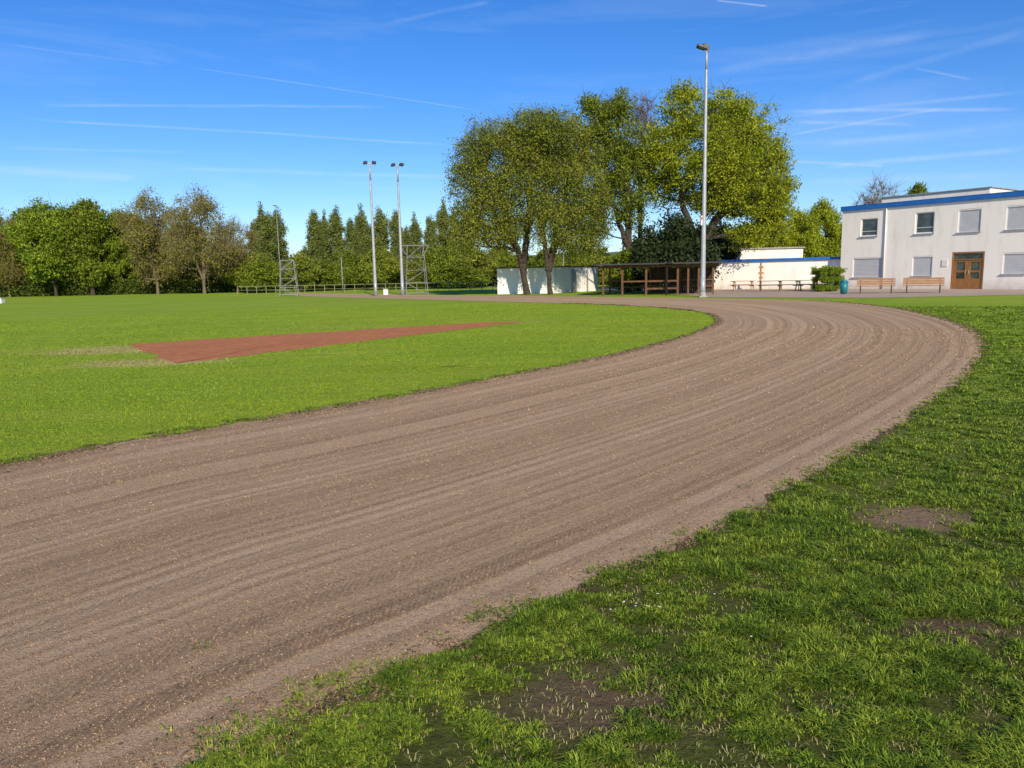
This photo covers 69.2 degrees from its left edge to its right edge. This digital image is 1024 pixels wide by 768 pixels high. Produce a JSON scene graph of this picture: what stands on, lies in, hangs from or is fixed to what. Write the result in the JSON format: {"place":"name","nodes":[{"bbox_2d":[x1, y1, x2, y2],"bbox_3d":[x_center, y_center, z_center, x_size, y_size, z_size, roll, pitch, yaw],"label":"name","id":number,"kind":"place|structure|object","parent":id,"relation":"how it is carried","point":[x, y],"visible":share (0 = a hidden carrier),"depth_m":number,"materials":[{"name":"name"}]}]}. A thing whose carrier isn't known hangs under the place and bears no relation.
{"place":"outdoors","nodes":[
{"label":"outdoors","id":0,"kind":"place"},
{"bbox_2d":[0,293,982,767],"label":"track","id":1,"kind":"structure","parent":0,"point":[754,315],"depth_m":5.10,"materials":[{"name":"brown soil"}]},
{"bbox_2d":[363,161,377,295],"bbox_3d":[-11.866,-13.188,63.255,1.112,11.305,0.386,-2,8,-6],"label":"floodlight mast","id":2,"kind":"object","parent":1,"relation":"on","point":[373,252],"visible":1,"depth_m":63.24,"materials":[{"name":"metal"}]},
{"bbox_2d":[383,289,388,294],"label":"equipment box","id":3,"kind":"object","parent":1,"relation":"on","point":[385,291],"visible":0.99,"depth_m":66.84,"materials":[{"name":"concrete"}]},
{"bbox_2d":[391,163,403,294],"bbox_3d":[-9.621,-13.236,63.763,1.112,11.158,0.386,0,8,6],"label":"floodlight mast","id":4,"kind":"object","parent":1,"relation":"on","point":[400,247],"visible":0.98,"depth_m":63.76,"materials":[{"name":"metal"}]},
{"bbox_2d":[153,449,865,741],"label":"weeds","id":5,"kind":"object","parent":1,"relation":"on","point":[230,699],"visible":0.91,"depth_m":3.13,"materials":[{"name":"green plant"}]},
{"bbox_2d":[3,295,988,761],"bbox_3d":[-1.989,-4.499,41.681,31.407,0.001,89.040,-3,9,-11],"label":"path border","id":6,"kind":"object","parent":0,"point":[581,591],"visible":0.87,"depth_m":3.88,"materials":[{"name":"soil"}]},
{"bbox_2d":[0,282,1023,767],"bbox_3d":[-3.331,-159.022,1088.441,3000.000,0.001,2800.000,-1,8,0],"label":"ground","id":7,"kind":"structure","parent":0,"point":[446,742],"depth_m":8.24,"materials":[{"name":"green plant"}]},
{"bbox_2d":[0,204,31,296],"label":"deciduous tree","id":8,"kind":"object","parent":7,"relation":"on","point":[7,271],"visible":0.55,"depth_m":97.31,"materials":[{"name":"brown plant"}]},
{"bbox_2d":[0,204,40,294],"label":"deciduous tree","id":9,"kind":"object","parent":7,"relation":"on","point":[16,216],"visible":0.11,"depth_m":98.64,"materials":[{"name":"green plant"}]},
{"bbox_2d":[0,193,87,295],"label":"deciduous tree","id":10,"kind":"object","parent":7,"relation":"on","point":[32,235],"visible":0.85,"depth_m":93.87,"materials":[{"name":"green plant"}]},
{"bbox_2d":[40,208,95,294],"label":"deciduous tree","id":11,"kind":"object","parent":7,"relation":"on","point":[69,271],"depth_m":101.94,"materials":[{"name":"green plant"}]},
{"bbox_2d":[39,197,126,294],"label":"deciduous tree","id":12,"kind":"object","parent":7,"relation":"on","point":[93,220],"visible":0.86,"depth_m":95.06,"materials":[{"name":"green plant"}]},
{"bbox_2d":[89,205,142,294],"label":"deciduous tree","id":13,"kind":"object","parent":7,"relation":"on","point":[117,269],"visible":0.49,"depth_m":98.08,"materials":[{"name":"green plant"}]},
{"bbox_2d":[109,211,160,278],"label":"deciduous tree","id":14,"kind":"object","parent":7,"relation":"on","point":[137,258],"visible":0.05,"depth_m":101.18,"materials":[{"name":"green plant"}]},
{"bbox_2d":[0,269,274,296],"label":"hedge","id":15,"kind":"object","parent":7,"relation":"on","point":[110,286],"visible":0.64,"depth_m":98.98,"materials":[{"name":"green plant"}]},
{"bbox_2d":[106,185,194,293],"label":"deciduous tree","id":16,"kind":"object","parent":7,"relation":"on","point":[144,232],"visible":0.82,"depth_m":93.97,"materials":[{"name":"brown plant"}]},
{"bbox_2d":[158,225,206,289],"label":"deciduous tree","id":17,"kind":"object","parent":7,"relation":"on","point":[193,268],"visible":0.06,"depth_m":101.86,"materials":[{"name":"green plant"}]},
{"bbox_2d":[154,182,247,293],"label":"deciduous tree","id":18,"kind":"object","parent":7,"relation":"on","point":[221,253],"visible":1,"depth_m":90.08,"materials":[{"name":"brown plant"}]},
{"bbox_2d":[192,245,250,291],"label":"deciduous tree","id":19,"kind":"object","parent":7,"relation":"on","point":[212,264],"visible":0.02,"depth_m":102.54,"materials":[{"name":"green plant"}]},
{"bbox_2d":[210,214,261,292],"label":"deciduous tree","id":20,"kind":"object","parent":7,"relation":"on","point":[249,238],"visible":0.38,"depth_m":94.94,"materials":[{"name":"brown plant"}]},
{"bbox_2d":[221,249,271,291],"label":"bushy tree","id":21,"kind":"object","parent":7,"relation":"on","point":[231,275],"visible":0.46,"depth_m":93.86,"materials":[{"name":"green plant"}]},
{"bbox_2d":[247,220,257,252],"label":"poplar tree","id":22,"kind":"object","parent":7,"relation":"on","point":[251,225],"visible":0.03,"depth_m":124.04,"materials":[{"name":"green plant"}]},
{"bbox_2d":[231,254,287,292],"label":"bushy tree","id":23,"kind":"object","parent":7,"relation":"on","point":[260,274],"visible":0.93,"depth_m":89.31,"materials":[{"name":"green plant"}]},
{"bbox_2d":[252,201,279,261],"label":"poplar tree","id":24,"kind":"object","parent":7,"relation":"on","point":[266,245],"visible":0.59,"depth_m":115.11,"materials":[{"name":"green plant"}]},
{"bbox_2d":[266,211,282,264],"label":"poplar tree","id":25,"kind":"object","parent":7,"relation":"on","point":[275,239],"visible":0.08,"depth_m":120.53,"materials":[{"name":"green plant"}]},
{"bbox_2d":[273,205,280,281],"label":"lamp post","id":26,"kind":"object","parent":7,"relation":"on","point":[278,244],"visible":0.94,"depth_m":82.53,"materials":[{"name":"metal"}]},
{"bbox_2d":[270,206,292,288],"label":"poplar tree","id":27,"kind":"object","parent":7,"relation":"on","point":[283,253],"visible":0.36,"depth_m":122.19,"materials":[{"name":"green plant"}]},
{"bbox_2d":[280,260,298,295],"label":"scaffold tower","id":28,"kind":"structure","parent":7,"relation":"on","point":[283,269],"depth_m":69.46,"materials":[{"name":"metal"}]},
{"bbox_2d":[274,248,321,291],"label":"bushy tree","id":29,"kind":"object","parent":7,"relation":"on","point":[305,273],"visible":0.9,"depth_m":89.65,"materials":[{"name":"green plant"}]},
{"bbox_2d":[300,246,310,267],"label":"poplar tree","id":30,"kind":"object","parent":7,"relation":"on","point":[305,250],"visible":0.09,"depth_m":117.81,"materials":[{"name":"green plant"}]},
{"bbox_2d":[305,209,325,263],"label":"poplar tree","id":31,"kind":"object","parent":7,"relation":"on","point":[315,239],"visible":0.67,"depth_m":118.17,"materials":[{"name":"green plant"}]},
{"bbox_2d":[129,322,518,362],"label":"runway","id":32,"kind":"structure","parent":7,"relation":"on","point":[194,350],"depth_m":19.10,"materials":[{"name":"red soil"}]},
{"bbox_2d":[318,210,333,261],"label":"poplar tree","id":33,"kind":"object","parent":7,"relation":"on","point":[324,231],"visible":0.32,"depth_m":125.07,"materials":[{"name":"green plant"}]},
{"bbox_2d":[302,257,350,290],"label":"bushy tree","id":34,"kind":"object","parent":7,"relation":"on","point":[330,275],"visible":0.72,"depth_m":94.39,"materials":[{"name":"green plant"}]},
{"bbox_2d":[327,205,345,261],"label":"poplar tree","id":35,"kind":"object","parent":7,"relation":"on","point":[336,230],"visible":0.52,"depth_m":120.96,"materials":[{"name":"green plant"}]},
{"bbox_2d":[338,255,343,291],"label":"lamp post","id":36,"kind":"object","parent":7,"relation":"on","point":[342,273],"visible":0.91,"depth_m":83.03,"materials":[{"name":"metal"}]},
{"bbox_2d":[332,246,368,289],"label":"bushy tree","id":37,"kind":"object","parent":7,"relation":"on","point":[351,261],"visible":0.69,"depth_m":99.60,"materials":[{"name":"green plant"}]},
{"bbox_2d":[342,217,360,258],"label":"poplar tree","id":38,"kind":"object","parent":7,"relation":"on","point":[351,232],"visible":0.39,"depth_m":117.32,"materials":[{"name":"green plant"}]},
{"bbox_2d":[353,203,368,257],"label":"poplar tree","id":39,"kind":"object","parent":7,"relation":"on","point":[361,222],"visible":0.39,"depth_m":123.85,"materials":[{"name":"green plant"}]},
{"bbox_2d":[237,281,496,293],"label":"rail fence","id":40,"kind":"object","parent":7,"relation":"on","point":[459,286],"visible":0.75,"depth_m":80.03,"materials":[{"name":"metal"}]},
{"bbox_2d":[362,224,374,255],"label":"poplar tree","id":41,"kind":"object","parent":7,"relation":"on","point":[369,237],"visible":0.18,"depth_m":121.27,"materials":[{"name":"green plant"}]},
{"bbox_2d":[369,206,390,282],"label":"poplar tree","id":42,"kind":"object","parent":7,"relation":"on","point":[381,230],"visible":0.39,"depth_m":120.09,"materials":[{"name":"green plant"}]},
{"bbox_2d":[355,239,404,289],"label":"bushy tree","id":43,"kind":"object","parent":7,"relation":"on","point":[387,263],"visible":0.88,"depth_m":90.76,"materials":[{"name":"green plant"}]},
{"bbox_2d":[387,209,404,286],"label":"poplar tree","id":44,"kind":"object","parent":7,"relation":"on","point":[393,225],"visible":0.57,"depth_m":116.19,"materials":[{"name":"green plant"}]},
{"bbox_2d":[402,226,414,262],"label":"poplar tree","id":45,"kind":"object","parent":7,"relation":"on","point":[407,240],"visible":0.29,"depth_m":119.44,"materials":[{"name":"green plant"}]},
{"bbox_2d":[386,258,433,288],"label":"bushy tree","id":46,"kind":"object","parent":7,"relation":"on","point":[410,265],"visible":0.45,"depth_m":95.91,"materials":[{"name":"green plant"}]},
{"bbox_2d":[402,245,428,294],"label":"scaffold tower","id":47,"kind":"structure","parent":7,"relation":"on","point":[422,256],"depth_m":64.72,"materials":[{"name":"metal"}]},
{"bbox_2d":[408,211,424,255],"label":"poplar tree","id":48,"kind":"object","parent":7,"relation":"on","point":[415,230],"visible":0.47,"depth_m":123.19,"materials":[{"name":"green plant"}]},
{"bbox_2d":[393,267,443,288],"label":"bushy tree","id":49,"kind":"object","parent":7,"relation":"on","point":[429,282],"visible":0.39,"depth_m":95.57,"materials":[{"name":"green plant"}]},
{"bbox_2d":[0,223,838,291],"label":"distant wood","id":50,"kind":"object","parent":7,"relation":"on","point":[605,251],"visible":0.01,"depth_m":142.28,"materials":[{"name":"green plant"}]},
{"bbox_2d":[408,244,443,287],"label":"bushy tree","id":51,"kind":"object","parent":7,"relation":"on","point":[430,256],"visible":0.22,"depth_m":100.60,"materials":[{"name":"green plant"}]},
{"bbox_2d":[422,214,438,249],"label":"poplar tree","id":52,"kind":"object","parent":7,"relation":"on","point":[429,237],"visible":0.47,"depth_m":115.37,"materials":[{"name":"green plant"}]},
{"bbox_2d":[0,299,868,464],"bbox_3d":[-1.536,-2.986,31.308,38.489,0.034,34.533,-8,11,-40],"label":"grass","id":53,"kind":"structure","parent":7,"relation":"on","point":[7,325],"depth_m":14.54,"materials":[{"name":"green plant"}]},
{"bbox_2d":[432,196,450,247],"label":"poplar tree","id":54,"kind":"object","parent":7,"relation":"on","point":[441,224],"visible":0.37,"depth_m":121.84,"materials":[{"name":"green plant"}]},
{"bbox_2d":[428,238,474,288],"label":"bushy tree","id":55,"kind":"object","parent":7,"relation":"on","point":[443,260],"visible":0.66,"depth_m":91.56,"materials":[{"name":"green plant"}]},
{"bbox_2d":[445,210,463,242],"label":"poplar tree","id":56,"kind":"object","parent":7,"relation":"on","point":[448,232],"visible":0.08,"depth_m":118.20,"materials":[{"name":"green plant"}]},
{"bbox_2d":[441,263,493,287],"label":"bushy tree","id":57,"kind":"object","parent":7,"relation":"on","point":[472,275],"visible":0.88,"depth_m":90.22,"materials":[{"name":"green plant"}]},
{"bbox_2d":[465,248,496,278],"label":"bushy tree","id":58,"kind":"object","parent":7,"relation":"on","point":[486,264],"visible":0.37,"depth_m":95.84,"materials":[{"name":"green plant"}]},
{"bbox_2d":[0,300,992,767],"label":"soil clods","id":59,"kind":"object","parent":7,"relation":"on","point":[718,320],"visible":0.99,"depth_m":4.51,"materials":[{"name":"brown soil"}]},
{"bbox_2d":[285,276,711,289],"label":"undergrowth","id":60,"kind":"object","parent":7,"relation":"on","point":[390,285],"visible":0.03,"depth_m":105.86,"materials":[{"name":"green plant"}]},
{"bbox_2d":[484,246,513,285],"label":"bushy tree","id":61,"kind":"object","parent":7,"relation":"on","point":[499,262],"visible":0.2,"depth_m":101.13,"materials":[{"name":"green plant"}]},
{"bbox_2d":[440,103,570,294],"bbox_3d":[-0.251,-13.989,56.843,10.542,14.398,7.274,-1,8,0],"label":"deciduous tree","id":62,"kind":"object","parent":7,"relation":"on","point":[483,200],"visible":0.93,"depth_m":55.79,"materials":[{"name":"green plant"}]},
{"bbox_2d":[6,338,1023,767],"bbox_3d":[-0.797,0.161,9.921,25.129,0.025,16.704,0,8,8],"label":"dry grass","id":63,"kind":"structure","parent":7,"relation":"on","point":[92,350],"depth_m":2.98,"materials":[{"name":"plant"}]},
{"bbox_2d":[496,252,538,276],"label":"bushy tree","id":64,"kind":"object","parent":7,"relation":"on","point":[510,263],"visible":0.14,"depth_m":93.20,"materials":[{"name":"green plant"}]},
{"bbox_2d":[495,266,598,293],"bbox_3d":[3.190,-8.935,63.536,4.315,2.186,9.456,5,11,37],"label":"white hut","id":65,"kind":"object","parent":7,"relation":"on","point":[566,279],"visible":0.71,"depth_m":61.12,"materials":[{"name":"metal"}]},
{"bbox_2d":[571,269,576,291],"bbox_3d":[5.234,-8.772,62.779,0.040,1.900,0.800,5,11,37],"label":"door","id":66,"kind":"structure","parent":65,"relation":"in","point":[573,271],"depth_m":62.75,"materials":[{"name":"metal"}]},
{"bbox_2d":[529,246,564,266],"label":"bushy tree","id":67,"kind":"object","parent":7,"relation":"on","point":[540,260],"visible":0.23,"depth_m":97.52,"materials":[{"name":"green plant"}]},
{"bbox_2d":[503,103,623,294],"bbox_3d":[3.864,-14.020,56.073,8.942,14.462,6.242,-1,8,0],"label":"deciduous tree","id":68,"kind":"object","parent":7,"relation":"on","point":[566,215],"visible":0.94,"depth_m":55.04,"materials":[{"name":"green plant"}]},
{"bbox_2d":[558,251,587,265],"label":"bushy tree","id":69,"kind":"object","parent":7,"relation":"on","point":[572,263],"visible":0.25,"depth_m":102.53,"materials":[{"name":"green plant"}]},
{"bbox_2d":[579,255,613,284],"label":"bushy tree","id":70,"kind":"object","parent":7,"relation":"on","point":[600,260],"visible":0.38,"depth_m":93.71,"materials":[{"name":"green plant"}]},
{"bbox_2d":[574,86,665,291],"bbox_3d":[8.497,-15.271,58.275,7.510,16.083,4.731,-1,8,0],"label":"deciduous tree","id":71,"kind":"object","parent":7,"relation":"on","point":[622,160],"visible":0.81,"depth_m":57.38,"materials":[{"name":"green plant"}]},
{"bbox_2d":[604,247,642,292],"bbox_3d":[8.687,-8.790,57.392,3.336,3.484,2.902,-1,8,0],"label":"garden bush","id":72,"kind":"object","parent":7,"relation":"on","point":[619,258],"visible":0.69,"depth_m":56.82,"materials":[{"name":"green plant"}]},
{"bbox_2d":[622,235,644,290],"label":"yew tree","id":73,"kind":"object","parent":7,"relation":"on","point":[634,242],"visible":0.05,"depth_m":60.93,"materials":[{"name":"green plant"}]},
{"bbox_2d":[628,218,672,285],"bbox_3d":[10.441,-9.727,56.220,3.375,5.601,3.246,-1,8,0],"label":"yew tree","id":74,"kind":"object","parent":7,"relation":"on","point":[648,249],"visible":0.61,"depth_m":55.44,"materials":[{"name":"green plant"}]},
{"bbox_2d":[630,76,805,255],"bbox_3d":[16.023,-15.639,57.625,14.026,16.676,8.180,-1,8,0],"label":"deciduous tree","id":75,"kind":"object","parent":7,"relation":"on","point":[740,151],"visible":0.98,"depth_m":56.96,"materials":[{"name":"green plant"}]},
{"bbox_2d":[727,221,747,247],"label":"deciduous tree","id":76,"kind":"object","parent":7,"relation":"on","point":[735,230],"visible":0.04,"depth_m":87.35,"materials":[{"name":"green plant"}]},
{"bbox_2d":[746,223,796,247],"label":"deciduous tree","id":77,"kind":"object","parent":7,"relation":"on","point":[775,242],"visible":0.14,"depth_m":81.60,"materials":[{"name":"green plant"}]},
{"bbox_2d":[781,207,822,257],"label":"deciduous tree","id":78,"kind":"object","parent":7,"relation":"on","point":[807,235],"visible":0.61,"depth_m":83.43,"materials":[{"name":"green plant"}]},
{"bbox_2d":[803,196,842,256],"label":"deciduous tree","id":79,"kind":"object","parent":7,"relation":"on","point":[831,235],"visible":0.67,"depth_m":85.26,"materials":[{"name":"green plant"}]},
{"bbox_2d":[848,167,907,204],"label":"bare tree","id":80,"kind":"object","parent":7,"relation":"on","point":[870,199],"visible":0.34,"depth_m":92.05,"materials":[{"name":"brown plant"}]},
{"bbox_2d":[904,178,937,194],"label":"deciduous tree","id":81,"kind":"object","parent":7,"relation":"on","point":[918,187],"visible":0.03,"depth_m":94.69,"materials":[{"name":"green plant"}]},
{"bbox_2d":[0,0,1023,256],"label":"sky","id":82,"kind":"structure","parent":0,"point":[283,104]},
{"bbox_2d":[737,247,804,258],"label":"white rooftop building","id":83,"kind":"structure","parent":0,"point":[782,252],"depth_m":68.61,"materials":[{"name":"paint"}]},
{"bbox_2d":[714,257,840,288],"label":"white building","id":84,"kind":"structure","parent":0,"point":[746,271],"depth_m":59.44,"materials":[{"name":"paint"}]},
{"bbox_2d":[601,287,1023,297],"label":"pavement","id":85,"kind":"structure","parent":0,"point":[850,293],"depth_m":45.76,"materials":[{"name":"grey concrete"}]},
{"bbox_2d":[627,82,663,289],"bbox_3d":[11.120,-17.035,64.186,5.435,17.734,3.789,-1,8,0],"label":"bare tree","id":86,"kind":"object","parent":85,"relation":"on","point":[643,112],"visible":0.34,"depth_m":63.20,"materials":[{"name":"brown plant"}]},
{"bbox_2d":[594,261,721,295],"bbox_3d":[10.234,-7.357,51.741,8.384,2.218,4.800,1,9,15],"label":"timber shelter","id":87,"kind":"object","parent":85,"relation":"on","point":[679,279],"visible":0.93,"depth_m":52.77,"materials":[{"name":"brown wood"}]},
{"bbox_2d":[652,207,699,291],"bbox_3d":[12.100,-10.061,55.642,3.613,6.398,3.690,-1,8,0],"label":"yew tree","id":88,"kind":"object","parent":85,"relation":"on","point":[676,250],"visible":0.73,"depth_m":54.94,"materials":[{"name":"green plant"}]},
{"bbox_2d":[680,220,724,291],"bbox_3d":[14.044,-9.715,56.196,3.751,5.436,3.721,-1,8,0],"label":"yew tree","id":89,"kind":"object","parent":85,"relation":"on","point":[712,252],"visible":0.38,"depth_m":55.40,"materials":[{"name":"green plant"}]},
{"bbox_2d":[696,43,708,296],"bbox_3d":[11.247,-12.479,43.999,0.845,14.568,0.534,-1,8,0],"label":"floodlight mast","id":90,"kind":"object","parent":85,"relation":"on","point":[704,46],"visible":0.98,"depth_m":44.08,"materials":[{"name":"metal"}]},
{"bbox_2d":[710,221,744,277],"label":"yew tree","id":91,"kind":"object","parent":85,"relation":"on","point":[729,255],"visible":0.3,"depth_m":67.03,"materials":[{"name":"green plant"}]},
{"bbox_2d":[730,281,753,290],"bbox_3d":[17.361,-7.377,55.888,1.700,0.771,1.645,0,8,6],"label":"picnic table","id":92,"kind":"object","parent":85,"relation":"on","point":[735,285],"visible":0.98,"depth_m":55.63,"materials":[{"name":"brown wood"}]},
{"bbox_2d":[758,263,763,289],"bbox_3d":[19.300,-8.357,57.630,0.420,2.100,0.155,-1,8,0],"label":"wooden post","id":93,"kind":"object","parent":85,"relation":"on","point":[760,272],"visible":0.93,"depth_m":57.52,"materials":[{"name":"brown wood"}]},
{"bbox_2d":[757,280,781,290],"bbox_3d":[18.592,-7.064,53.598,1.700,0.771,1.645,1,9,14],"label":"picnic table","id":94,"kind":"object","parent":85,"relation":"on","point":[761,285],"visible":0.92,"depth_m":53.34,"materials":[{"name":"brown wood"}]},
{"bbox_2d":[778,280,803,290],"bbox_3d":[19.968,-7.072,53.452,1.700,0.771,1.645,0,9,11],"label":"picnic table","id":95,"kind":"object","parent":85,"relation":"on","point":[800,284],"visible":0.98,"depth_m":53.07,"materials":[{"name":"brown wood"}]},
{"bbox_2d":[791,280,813,290],"bbox_3d":[21.189,-7.096,53.447,1.700,0.771,1.645,-2,8,-6],"label":"picnic table","id":96,"kind":"object","parent":85,"relation":"on","point":[801,285],"visible":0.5,"depth_m":53.20,"materials":[{"name":"brown wood"}]},
{"bbox_2d":[810,265,847,291],"bbox_3d":[21.502,-7.202,50.548,2.052,1.843,2.010,-1,8,0],"label":"clipped bush","id":97,"kind":"object","parent":85,"relation":"on","point":[827,274],"visible":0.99,"depth_m":50.00,"materials":[{"name":"green plant"}]},
{"bbox_2d":[840,280,847,293],"bbox_3d":[20.032,-5.852,44.804,0.498,0.860,0.498,-1,8,0],"label":"waste bin","id":98,"kind":"object","parent":85,"relation":"on","point":[843,286],"visible":0.94,"depth_m":44.64,"materials":[{"name":"teal paint"}]},
{"bbox_2d":[857,278,895,292],"bbox_3d":[22.013,-5.934,44.922,2.100,0.906,0.625,3,9,25],"label":"park bench","id":99,"kind":"object","parent":85,"relation":"on","point":[860,282],"visible":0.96,"depth_m":45.01,"materials":[{"name":"wood"}]},
{"bbox_2d":[903,277,944,292],"bbox_3d":[24.303,-5.827,43.872,2.150,0.906,0.625,3,10,28],"label":"park bench","id":100,"kind":"object","parent":85,"relation":"on","point":[906,281],"visible":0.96,"depth_m":43.95,"materials":[{"name":"wood"}]},
{"bbox_2d":[840,186,1023,288],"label":"flat roofed building","id":101,"kind":"structure","parent":0,"point":[971,238],"depth_m":50.25,"materials":[{"name":"white paint"}]},
{"bbox_2d":[861,218,877,236],"bbox_3d":[25.910,-11.331,53.849,0.230,1.316,1.394,-7,10,-35],"label":"window","id":102,"kind":"structure","parent":101,"relation":"in","point":[869,227],"depth_m":53.92,"materials":[{"name":"clear glass"}]},
{"bbox_2d":[913,211,934,234],"bbox_3d":[28.174,-10.984,50.730,0.231,1.479,1.391,-7,10,-35],"label":"window","id":103,"kind":"structure","parent":101,"relation":"in","point":[924,224],"depth_m":50.76,"materials":[{"name":"clear glass"}]},
{"bbox_2d":[950,251,984,288],"bbox_3d":[29.971,-7.472,48.862,0.145,2.427,1.989,-7,10,-35],"label":"door","id":104,"kind":"structure","parent":101,"relation":"in","point":[967,268],"depth_m":48.87,"materials":[{"name":"brown wood"}]}
]}

